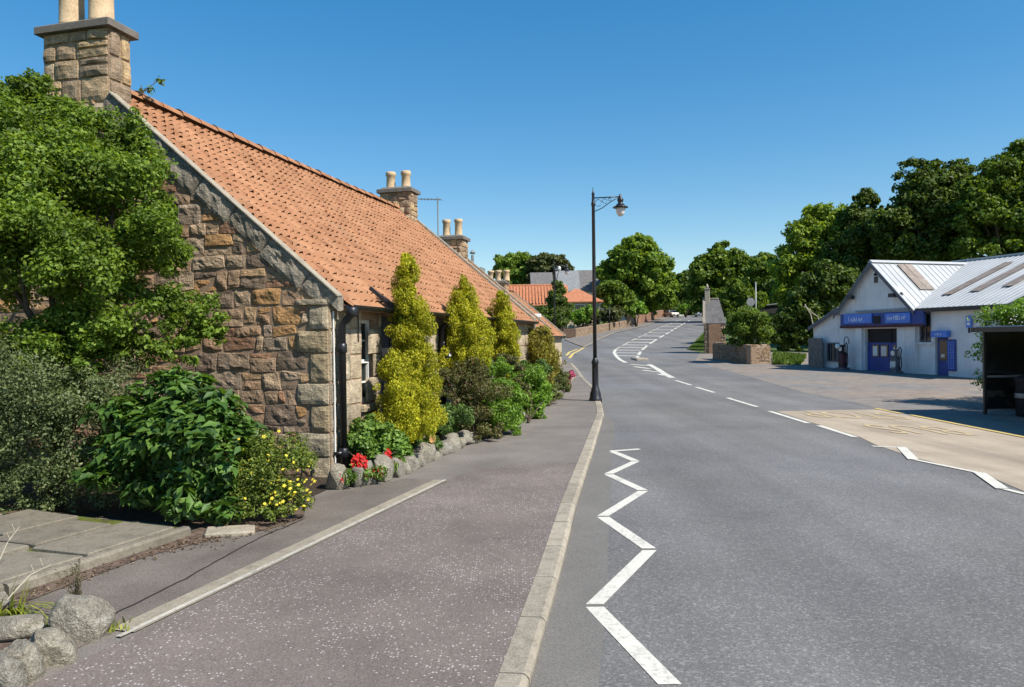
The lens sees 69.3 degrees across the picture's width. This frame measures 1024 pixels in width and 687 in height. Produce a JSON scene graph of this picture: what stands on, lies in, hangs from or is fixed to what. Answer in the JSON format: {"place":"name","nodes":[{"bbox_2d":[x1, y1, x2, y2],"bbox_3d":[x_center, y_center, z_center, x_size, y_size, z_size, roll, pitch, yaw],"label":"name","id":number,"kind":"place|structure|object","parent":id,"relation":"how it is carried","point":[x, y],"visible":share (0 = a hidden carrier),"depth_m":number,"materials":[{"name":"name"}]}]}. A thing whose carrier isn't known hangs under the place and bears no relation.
{"place":"outdoors","nodes":[
{"label":"outdoors","id":0,"kind":"place"},
{"bbox_2d":[0,621,48,649],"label":"soil","id":1,"kind":"structure","parent":0,"point":[4,645],"depth_m":4.03,"materials":[{"name":"brown soil"}]},
{"bbox_2d":[0,613,45,641],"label":"rock","id":2,"kind":"object","parent":1,"relation":"on","point":[15,627],"visible":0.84,"depth_m":4.08,"materials":[{"name":"stone"}]},
{"bbox_2d":[0,465,327,523],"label":"soil","id":3,"kind":"structure","parent":0,"point":[115,511],"depth_m":7.41,"materials":[{"name":"soil"}]},
{"bbox_2d":[0,334,173,514],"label":"shrub","id":4,"kind":"object","parent":3,"relation":"on","point":[53,388],"visible":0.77,"depth_m":7.08,"materials":[{"name":"green plant"}]},
{"bbox_2d":[0,67,231,510],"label":"tree","id":5,"kind":"object","parent":3,"relation":"on","point":[53,242],"visible":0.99,"depth_m":7.63,"materials":[{"name":"green plant"}]},
{"bbox_2d":[66,361,268,525],"bbox_3d":[-3.186,0.935,6.990,1.790,1.529,1.144,-1,0,15],"label":"shrub","id":6,"kind":"object","parent":3,"relation":"on","point":[176,439],"visible":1,"depth_m":6.79,"materials":[{"name":"green plant"}]},
{"bbox_2d":[227,427,318,521],"bbox_3d":[-2.272,1.232,6.857,0.934,0.894,0.809,-1,0,0],"label":"flowering shrub","id":7,"kind":"object","parent":3,"relation":"on","point":[260,476],"visible":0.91,"depth_m":6.74,"materials":[{"name":"green plant"}]},
{"bbox_2d":[6,478,433,647],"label":"pavement","id":8,"kind":"structure","parent":0,"point":[125,585],"depth_m":5.57,"materials":[{"name":"asphalt"}]},
{"bbox_2d":[0,591,13,613],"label":"rock","id":9,"kind":"object","parent":8,"relation":"on","point":[6,603],"visible":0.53,"depth_m":4.50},
{"bbox_2d":[0,574,65,617],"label":"grass tuft","id":10,"kind":"object","parent":8,"relation":"on","point":[19,609],"visible":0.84,"depth_m":4.44,"materials":[{"name":"plant"}]},
{"bbox_2d":[54,559,82,594],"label":"dried weed","id":11,"kind":"object","parent":8,"relation":"on","point":[76,590],"visible":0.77,"depth_m":4.45,"materials":[{"name":"plant"}]},
{"bbox_2d":[0,508,178,582],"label":"paving","id":12,"kind":"structure","parent":8,"relation":"on","point":[58,538],"depth_m":5.92,"materials":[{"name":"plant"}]},
{"bbox_2d":[8,500,307,605],"bbox_3d":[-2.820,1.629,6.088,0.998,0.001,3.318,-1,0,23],"label":"leaf litter","id":13,"kind":"object","parent":8,"relation":"on","point":[198,527],"visible":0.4,"depth_m":6.06,"materials":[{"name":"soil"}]},
{"bbox_2d":[2,526,190,595],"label":"edging slab","id":14,"kind":"structure","parent":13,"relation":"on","point":[42,577],"depth_m":5.45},
{"bbox_2d":[115,519,301,613],"bbox_3d":[-2.184,1.625,5.658,0.070,0.001,2.393,-1,0,11],"label":"pavement seam","id":15,"kind":"object","parent":8,"relation":"on","point":[200,569],"visible":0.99,"depth_m":5.31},
{"bbox_2d":[204,524,254,537],"bbox_3d":[-2.423,1.621,6.375,0.400,0.055,0.260,1,0,-18],"label":"flat slab","id":16,"kind":"object","parent":8,"relation":"on","point":[223,531],"depth_m":6.31,"materials":[{"name":"concrete"}]},
{"bbox_2d":[27,462,576,686],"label":"pavement","id":17,"kind":"structure","parent":0,"point":[430,588],"depth_m":4.52,"materials":[{"name":"asphalt"}]},
{"bbox_2d":[26,363,596,686],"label":"pavement","id":18,"kind":"structure","parent":0,"point":[560,434],"depth_m":10.88,"materials":[{"name":"asphalt"}]},
{"bbox_2d":[0,650,26,686],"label":"rock","id":19,"kind":"object","parent":18,"relation":"on","point":[13,673],"visible":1,"depth_m":3.46,"materials":[{"name":"stone"}]},
{"bbox_2d":[2,639,45,685],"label":"rock","id":20,"kind":"object","parent":18,"relation":"on","point":[29,654],"visible":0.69,"depth_m":3.62,"materials":[{"name":"stone"}]},
{"bbox_2d":[28,627,77,667],"bbox_3d":[-2.389,1.579,3.814,0.260,0.231,0.203,-1,0,-36],"label":"rock","id":21,"kind":"object","parent":18,"relation":"on","point":[57,647],"visible":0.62,"depth_m":3.77,"materials":[{"name":"stone"}]},
{"bbox_2d":[48,594,114,642],"bbox_3d":[-2.419,1.566,4.162,0.315,0.324,0.256,-1,0,0],"label":"rock","id":22,"kind":"object","parent":18,"relation":"on","point":[82,618],"visible":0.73,"depth_m":4.08,"materials":[{"name":"stone"}]},
{"bbox_2d":[112,479,446,631],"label":"kerb","id":23,"kind":"structure","parent":18,"relation":"on","point":[160,610],"depth_m":5.39,"materials":[{"name":"concrete"}]},
{"bbox_2d":[117,479,444,636],"bbox_3d":[-1.484,1.608,6.379,0.038,0.001,4.721,-1,0,17],"label":"road marking","id":24,"kind":"object","parent":23,"relation":"on","point":[204,595],"visible":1,"depth_m":5.29,"materials":[{"name":"white paint"}]},
{"bbox_2d":[325,463,348,489],"bbox_3d":[-1.940,1.491,8.219,0.243,0.343,0.216,-1,0,-34],"label":"edging stone","id":25,"kind":"object","parent":18,"relation":"on","point":[333,482],"visible":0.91,"depth_m":8.14,"materials":[{"name":"stone"}]},
{"bbox_2d":[350,460,375,487],"bbox_3d":[-1.703,1.500,8.419,0.204,0.331,0.338,0,0,30],"label":"edging stone","id":26,"kind":"object","parent":18,"relation":"on","point":[359,482],"visible":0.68,"depth_m":8.31,"materials":[{"name":"stone"}]},
{"bbox_2d":[373,454,393,481],"bbox_3d":[-1.522,1.494,8.670,0.226,0.394,0.294,0,0,40],"label":"edging stone","id":27,"kind":"object","parent":18,"relation":"on","point":[386,461],"visible":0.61,"depth_m":8.61,"materials":[{"name":"stone"}]},
{"bbox_2d":[392,457,405,477],"bbox_3d":[-1.425,1.506,8.973,0.215,0.290,0.301,-1,0,14],"label":"edging stone","id":28,"kind":"object","parent":18,"relation":"on","point":[400,472],"visible":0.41,"depth_m":8.87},
{"bbox_2d":[413,442,435,462],"bbox_3d":[-1.206,1.493,9.972,0.291,0.335,0.409,-1,0,23],"label":"edging stone","id":29,"kind":"object","parent":18,"relation":"on","point":[427,450],"visible":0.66,"depth_m":9.88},
{"bbox_2d":[442,440,454,454],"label":"edging stone","id":30,"kind":"object","parent":18,"relation":"on","point":[448,447],"visible":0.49,"depth_m":10.62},
{"bbox_2d":[441,432,460,451],"bbox_3d":[-0.918,1.495,10.985,0.274,0.329,0.346,-1,0,18],"label":"edging stone","id":31,"kind":"object","parent":18,"relation":"on","point":[453,438],"visible":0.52,"depth_m":10.92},
{"bbox_2d":[546,368,571,405],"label":"shrub","id":32,"kind":"object","parent":18,"relation":"on","point":[560,378],"visible":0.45,"depth_m":19.41,"materials":[{"name":"green plant"}]},
{"bbox_2d":[553,263,569,325],"bbox_3d":[2.665,-1.693,40.080,1.070,5.600,0.400,-1,0,-10],"label":"street lamp","id":33,"kind":"object","parent":18,"relation":"on","point":[566,270],"visible":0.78,"depth_m":39.99,"materials":[{"name":"black metal"}]},
{"bbox_2d":[589,189,627,402],"bbox_3d":[2.504,-1.266,19.254,1.070,5.600,0.400,-1,0,4],"label":"street lamp","id":34,"kind":"object","parent":18,"relation":"on","point":[620,207],"visible":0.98,"depth_m":19.23,"materials":[{"name":"black metal"}]},
{"bbox_2d":[348,408,522,480],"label":"soil","id":35,"kind":"structure","parent":0,"point":[440,435],"depth_m":12.25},
{"bbox_2d":[351,453,372,481],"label":"red flower","id":36,"kind":"object","parent":35,"relation":"on","point":[356,461],"visible":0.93,"depth_m":8.30,"materials":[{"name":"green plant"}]},
{"bbox_2d":[371,463,388,481],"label":"plant","id":37,"kind":"object","parent":35,"relation":"on","point":[379,475],"visible":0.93,"depth_m":8.41,"materials":[{"name":"green plant"}]},
{"bbox_2d":[347,413,414,465],"bbox_3d":[-1.688,1.240,9.349,0.815,0.740,0.999,0,0,34],"label":"shrub","id":38,"kind":"object","parent":35,"relation":"on","point":[369,438],"visible":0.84,"depth_m":9.21,"materials":[{"name":"green plant"}]},
{"bbox_2d":[372,348,439,442],"bbox_3d":[-1.377,0.843,9.823,0.896,1.595,0.978,-1,0,0],"label":"shrub","id":39,"kind":"object","parent":35,"relation":"on","point":[404,408],"visible":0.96,"depth_m":9.60,"materials":[{"name":"yellow plant"}]},
{"bbox_2d":[381,252,447,439],"bbox_3d":[-1.472,0.192,10.411,0.854,2.888,1.302,-1,0,-35],"label":"conifer","id":40,"kind":"object","parent":35,"relation":"on","point":[411,328],"visible":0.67,"depth_m":10.05,"materials":[{"name":"yellow plant"}]},
{"bbox_2d":[408,434,444,449],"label":"rose bush","id":41,"kind":"object","parent":35,"relation":"on","point":[436,441],"visible":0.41,"depth_m":10.16,"materials":[{"name":"green plant"}]},
{"bbox_2d":[424,402,474,439],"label":"shrub","id":42,"kind":"object","parent":35,"relation":"on","point":[455,414],"visible":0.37,"depth_m":11.04,"materials":[{"name":"green plant"}]},
{"bbox_2d":[435,274,498,385],"bbox_3d":[-0.800,0.207,12.569,1.161,2.797,1.064,-1,0,0],"label":"conifer","id":43,"kind":"object","parent":35,"relation":"on","point":[468,332],"visible":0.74,"depth_m":12.43,"materials":[{"name":"yellow plant"}]},
{"bbox_2d":[429,356,515,440],"bbox_3d":[-0.651,0.879,11.948,1.003,1.360,1.409,0,1,45],"label":"shrub","id":44,"kind":"object","parent":35,"relation":"on","point":[471,387],"visible":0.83,"depth_m":11.80,"materials":[{"name":"green plant"}]},
{"bbox_2d":[478,356,530,437],"bbox_3d":[-0.165,0.904,12.514,1.006,1.366,1.341,-1,0,0],"label":"shrub","id":45,"kind":"object","parent":35,"relation":"on","point":[514,402],"visible":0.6,"depth_m":12.43,"materials":[{"name":"green plant"}]},
{"bbox_2d":[486,290,522,379],"bbox_3d":[-0.252,0.244,15.496,0.736,2.692,1.401,-1,0,-21],"label":"conifer","id":46,"kind":"object","parent":35,"relation":"on","point":[508,331],"visible":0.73,"depth_m":15.06,"materials":[{"name":"yellow plant"}]},
{"bbox_2d":[494,352,532,408],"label":"shrub","id":47,"kind":"object","parent":35,"relation":"on","point":[510,360],"visible":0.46,"depth_m":14.53,"materials":[{"name":"green plant"}]},
{"bbox_2d":[508,363,553,422],"bbox_3d":[0.293,0.999,15.247,0.904,1.187,1.596,-1,0,27],"label":"shrub","id":48,"kind":"object","parent":35,"relation":"on","point":[541,391],"visible":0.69,"depth_m":15.10,"materials":[{"name":"green plant"}]},
{"bbox_2d":[519,358,552,380],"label":"shrub","id":49,"kind":"object","parent":35,"relation":"on","point":[548,368],"visible":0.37,"depth_m":17.46,"materials":[{"name":"green plant"}]},
{"bbox_2d":[526,325,566,383],"bbox_3d":[0.729,0.512,19.229,1.264,2.077,1.240,-1,0,-34],"label":"conifer","id":50,"kind":"object","parent":35,"relation":"on","point":[541,345],"visible":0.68,"depth_m":18.96,"materials":[{"name":"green plant"}]},
{"bbox_2d":[0,0,1023,315],"label":"sky","id":51,"kind":"structure","parent":0,"point":[712,121],"materials":[{"name":"blue"}]},
{"bbox_2d":[530,416,614,686],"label":"road","id":52,"kind":"structure","parent":0,"point":[569,654],"depth_m":4.94,"materials":[{"name":"asphalt"}]},
{"bbox_2d":[564,316,669,345],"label":"pavement","id":53,"kind":"structure","parent":0,"point":[584,340],"depth_m":82.03,"materials":[{"name":"asphalt"}]},
{"bbox_2d":[562,316,874,407],"bbox_3d":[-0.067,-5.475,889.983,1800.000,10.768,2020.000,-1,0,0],"label":"ground","id":54,"kind":"structure","parent":0,"point":[773,347],"depth_m":59.69,"materials":[{"name":"green plant"}]},
{"bbox_2d":[0,0,538,476],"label":"cottage","id":55,"kind":"structure","parent":54,"relation":"on","point":[294,262],"depth_m":9.65,"materials":[{"name":"stone"}]},
{"bbox_2d":[360,320,382,411],"bbox_3d":[-1.975,0.284,9.953,0.250,1.210,0.560,-1,0,14],"label":"window","id":56,"kind":"structure","parent":55,"relation":"in","point":[365,357],"depth_m":10.13,"materials":[{"name":"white glass"}]},
{"bbox_2d":[381,316,395,421],"bbox_3d":[-1.872,0.613,10.756,0.128,2.000,0.800,-1,0,14],"label":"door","id":57,"kind":"structure","parent":55,"relation":"in","point":[386,343],"depth_m":10.83,"materials":[{"name":"black wood"}]},
{"bbox_2d":[418,197,550,343],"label":"cottage","id":58,"kind":"structure","parent":54,"relation":"on","point":[458,241],"depth_m":23.36,"materials":[{"name":"stone"}]},
{"bbox_2d":[492,251,535,284],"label":"tree","id":59,"kind":"object","parent":54,"relation":"on","point":[514,264],"visible":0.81,"depth_m":147.85,"materials":[{"name":"green plant"}]},
{"bbox_2d":[470,250,566,363],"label":"cottage","id":60,"kind":"structure","parent":54,"relation":"on","point":[558,334],"depth_m":38.24,"materials":[{"name":"tile"}]},
{"bbox_2d":[530,272,552,283],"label":"house","id":61,"kind":"structure","parent":54,"relation":"on","point":[542,278],"depth_m":127.47,"materials":[{"name":"grey stone"}]},
{"bbox_2d":[525,252,574,283],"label":"tree","id":62,"kind":"object","parent":54,"relation":"on","point":[543,262],"visible":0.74,"depth_m":144.06,"materials":[{"name":"green plant"}]},
{"bbox_2d":[508,284,603,328],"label":"house","id":63,"kind":"structure","parent":54,"relation":"on","point":[535,295],"depth_m":100.61,"materials":[{"name":"tile"}]},
{"bbox_2d":[539,280,575,331],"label":"conifer","id":64,"kind":"object","parent":54,"relation":"on","point":[562,313],"visible":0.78,"depth_m":63.56,"materials":[{"name":"green plant"}]},
{"bbox_2d":[555,271,580,292],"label":"house","id":65,"kind":"structure","parent":54,"relation":"on","point":[571,280],"depth_m":134.00,"materials":[{"name":"stone"}]},
{"bbox_2d":[567,304,598,327],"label":"bush","id":66,"kind":"object","parent":54,"relation":"on","point":[579,317],"visible":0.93,"depth_m":87.43,"materials":[{"name":"green plant"}]},
{"bbox_2d":[576,270,607,320],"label":"house","id":67,"kind":"structure","parent":54,"relation":"on","point":[585,278],"depth_m":139.81,"materials":[{"name":"grey stone"}]},
{"bbox_2d":[572,321,626,337],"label":"garden wall","id":68,"kind":"structure","parent":54,"relation":"on","point":[583,331],"depth_m":89.66,"materials":[{"name":"stone"}]},
{"bbox_2d":[585,305,628,325],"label":"hedge","id":69,"kind":"object","parent":54,"relation":"on","point":[617,312],"visible":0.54,"depth_m":96.42,"materials":[{"name":"green plant"}]},
{"bbox_2d":[596,279,637,321],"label":"tree","id":70,"kind":"object","parent":54,"relation":"on","point":[612,293],"visible":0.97,"depth_m":101.90,"materials":[{"name":"green plant"}]},
{"bbox_2d":[624,298,648,326],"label":"bush","id":71,"kind":"object","parent":54,"relation":"on","point":[638,308],"visible":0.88,"depth_m":105.44,"materials":[{"name":"green plant"}]},
{"bbox_2d":[596,232,681,311],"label":"tree","id":72,"kind":"object","parent":54,"relation":"on","point":[640,266],"visible":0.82,"depth_m":131.47,"materials":[{"name":"green plant"}]},
{"bbox_2d":[638,310,663,323],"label":"garden wall","id":73,"kind":"structure","parent":54,"relation":"on","point":[649,316],"depth_m":129.74,"materials":[{"name":"stone"}]},
{"bbox_2d":[675,269,699,314],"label":"tree","id":74,"kind":"object","parent":54,"relation":"on","point":[682,278],"visible":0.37,"depth_m":172.21,"materials":[{"name":"green plant"}]},
{"bbox_2d":[703,284,725,353],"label":"stone hut","id":75,"kind":"object","parent":54,"relation":"on","point":[714,322],"visible":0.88,"depth_m":50.43,"materials":[{"name":"grey stone"}]},
{"bbox_2d":[685,239,751,318],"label":"tree","id":76,"kind":"object","parent":54,"relation":"on","point":[716,266],"visible":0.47,"depth_m":117.94,"materials":[{"name":"green plant"}]},
{"bbox_2d":[717,278,768,338],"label":"tree","id":77,"kind":"object","parent":54,"relation":"on","point":[734,294],"visible":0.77,"depth_m":57.37,"materials":[{"name":"green plant"}]},
{"bbox_2d":[734,251,776,312],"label":"tree","id":78,"kind":"object","parent":54,"relation":"on","point":[758,273],"visible":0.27,"depth_m":103.82,"materials":[{"name":"green plant"}]},
{"bbox_2d":[762,278,781,305],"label":"tree","id":79,"kind":"object","parent":54,"relation":"on","point":[768,285],"visible":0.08,"depth_m":81.71,"materials":[{"name":"green plant"}]},
{"bbox_2d":[765,202,848,345],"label":"tree","id":80,"kind":"object","parent":54,"relation":"on","point":[814,227],"visible":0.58,"depth_m":61.13,"materials":[{"name":"green plant"}]},
{"bbox_2d":[765,258,860,351],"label":"tree","id":81,"kind":"object","parent":54,"relation":"on","point":[789,323],"visible":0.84,"depth_m":51.12,"materials":[{"name":"green plant"}]},
{"bbox_2d":[808,338,823,367],"bbox_3d":[14.373,0.475,35.045,0.085,1.486,1.154,-1,0,-9],"label":"board screen","id":82,"kind":"object","parent":54,"relation":"on","point":[815,352],"visible":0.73,"depth_m":35.00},
{"bbox_2d":[812,187,890,272],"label":"tree","id":83,"kind":"object","parent":54,"relation":"on","point":[848,246],"visible":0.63,"depth_m":59.02,"materials":[{"name":"green plant"}]},
{"bbox_2d":[865,156,991,261],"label":"tree","id":84,"kind":"object","parent":54,"relation":"on","point":[918,216],"visible":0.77,"depth_m":54.86,"materials":[{"name":"green plant"}]},
{"bbox_2d":[947,137,1023,259],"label":"tree","id":85,"kind":"object","parent":54,"relation":"on","point":[992,203],"visible":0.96,"depth_m":51.28,"materials":[{"name":"green plant"}]},
{"bbox_2d":[964,296,1023,390],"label":"hedge","id":86,"kind":"object","parent":54,"relation":"on","point":[1005,314],"visible":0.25,"depth_m":19.27,"materials":[{"name":"green plant"}]},
{"bbox_2d":[530,315,1023,686],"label":"road","id":87,"kind":"structure","parent":0,"point":[789,552],"depth_m":6.00,"materials":[{"name":"asphalt"}]},
{"bbox_2d":[494,363,603,686],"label":"kerb","id":88,"kind":"structure","parent":87,"relation":"on","point":[519,663],"depth_m":4.87,"materials":[{"name":"concrete"}]},
{"bbox_2d":[586,451,680,683],"bbox_3d":[1.113,1.635,7.322,0.521,0.001,7.445,-1,0,8],"label":"zigzag marking","id":89,"kind":"object","parent":87,"relation":"on","point":[656,670],"visible":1,"depth_m":4.87,"materials":[{"name":"white paint"}]},
{"bbox_2d":[674,380,856,436],"bbox_3d":[6.133,1.504,20.321,0.312,0.138,15.051,-1,0,1],"label":"line","id":90,"kind":"object","parent":87,"relation":"on","point":[844,433],"visible":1,"depth_m":16.16,"materials":[{"name":"white paint"}]},
{"bbox_2d":[696,352,1023,435],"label":"forecourt","id":91,"kind":"structure","parent":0,"point":[954,399],"depth_m":23.91,"materials":[{"name":"concrete"}]},
{"bbox_2d":[712,342,770,363],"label":"planter wall","id":92,"kind":"structure","parent":91,"relation":"on","point":[754,353],"depth_m":38.64,"materials":[{"name":"stone"}]},
{"bbox_2d":[835,336,849,369],"bbox_3d":[14.621,0.423,32.775,0.550,1.475,0.642,-1,0,-18],"label":"fuel pump","id":93,"kind":"object","parent":91,"relation":"on","point":[842,358],"visible":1,"depth_m":32.74,"materials":[{"name":"black metal"}]},
{"bbox_2d":[887,347,903,373],"bbox_3d":[15.596,0.671,30.027,0.400,1.093,0.642,-1,0,-18],"label":"fuel pump","id":94,"kind":"object","parent":91,"relation":"on","point":[895,368],"visible":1,"depth_m":29.96,"materials":[{"name":"grey metal"}]},
{"bbox_2d":[808,252,1023,378],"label":"garage","id":95,"kind":"structure","parent":91,"relation":"on","point":[918,312],"depth_m":30.62,"materials":[{"name":"paint"}]},
{"bbox_2d":[827,343,838,361],"bbox_3d":[14.782,0.395,34.134,0.080,0.873,0.696,-1,0,-18],"label":"window","id":96,"kind":"structure","parent":95,"relation":"in","point":[832,353],"depth_m":34.17,"materials":[{"name":"black glass"}]},
{"bbox_2d":[868,343,890,370],"bbox_3d":[15.728,0.786,31.712,0.091,1.652,1.272,-1,0,-18],"label":"door","id":97,"kind":"structure","parent":95,"relation":"in","point":[879,354],"depth_m":31.71,"materials":[{"name":"blue paint"}]},
{"bbox_2d":[920,313,930,341],"bbox_3d":[16.475,-0.644,29.474,0.080,1.137,0.536,-1,0,-18],"label":"window","id":98,"kind":"structure","parent":95,"relation":"in","point":[925,331],"depth_m":29.45,"materials":[{"name":"black glass"}]},
{"bbox_2d":[938,338,948,375],"bbox_3d":[16.749,0.753,28.765,0.130,1.932,0.500,-1,0,-18],"label":"side door","id":99,"kind":"structure","parent":95,"relation":"in","point":[942,342],"depth_m":28.80,"materials":[{"name":"blue paint"}]},
{"bbox_2d":[971,325,1023,413],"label":"bus shelter","id":100,"kind":"object","parent":91,"relation":"on","point":[1003,355],"visible":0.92,"depth_m":17.25,"materials":[{"name":"black metal"}]},
{"bbox_2d":[1014,375,1023,416],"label":"litter bin","id":101,"kind":"object","parent":91,"relation":"on","point":[1019,395],"visible":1,"depth_m":16.65,"materials":[{"name":"grey metal"}]},
{"bbox_2d":[777,410,1023,490],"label":"road","id":102,"kind":"structure","parent":0,"point":[997,456],"depth_m":12.66,"materials":[{"name":"concrete"}]},
{"bbox_2d":[806,411,911,418],"bbox_3d":[7.756,1.629,16.930,2.228,0.080,1.400,-1,0,0],"label":"bus stop marking","id":103,"kind":"object","parent":102,"relation":"on","point":[855,415],"visible":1,"depth_m":16.75,"materials":[{"name":"yellow paint"}]},
{"bbox_2d":[864,424,975,434],"bbox_3d":[7.750,1.649,14.230,1.541,0.057,1.400,-1,0,0],"label":"bus stop marking","id":104,"kind":"object","parent":102,"relation":"on","point":[894,426],"visible":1,"depth_m":14.20,"materials":[{"name":"yellow paint"}]},
{"bbox_2d":[874,446,1023,493],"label":"zigzag marking","id":105,"kind":"object","parent":102,"relation":"on","point":[957,468],"visible":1,"depth_m":9.73,"materials":[{"name":"white paint"}]},
{"bbox_2d":[875,408,1023,436],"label":"yellow line","id":106,"kind":"object","parent":102,"relation":"on","point":[957,423],"visible":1,"depth_m":15.23,"materials":[{"name":"paint"}]},
{"bbox_2d":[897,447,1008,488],"bbox_3d":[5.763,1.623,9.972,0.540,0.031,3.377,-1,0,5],"label":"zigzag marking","id":107,"kind":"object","parent":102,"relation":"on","point":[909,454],"visible":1,"depth_m":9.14,"materials":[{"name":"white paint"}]},
{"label":"soil","id":108,"kind":"structure","parent":0,"visible":0},
{"bbox_2d":[721,305,776,346],"bbox_3d":[12.535,-0.794,39.263,2.700,2.409,2.644,-1,0,0],"label":"bush","id":109,"kind":"object","parent":108,"relation":"on","point":[746,325],"visible":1,"depth_m":38.79,"materials":[{"name":"green plant"}]},
{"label":"verge","id":110,"kind":"structure","parent":0,"visible":0},
{"bbox_2d":[771,350,806,364],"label":"hedge","id":111,"kind":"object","parent":110,"relation":"on","point":[784,357],"depth_m":39.45,"materials":[{"name":"plant"}]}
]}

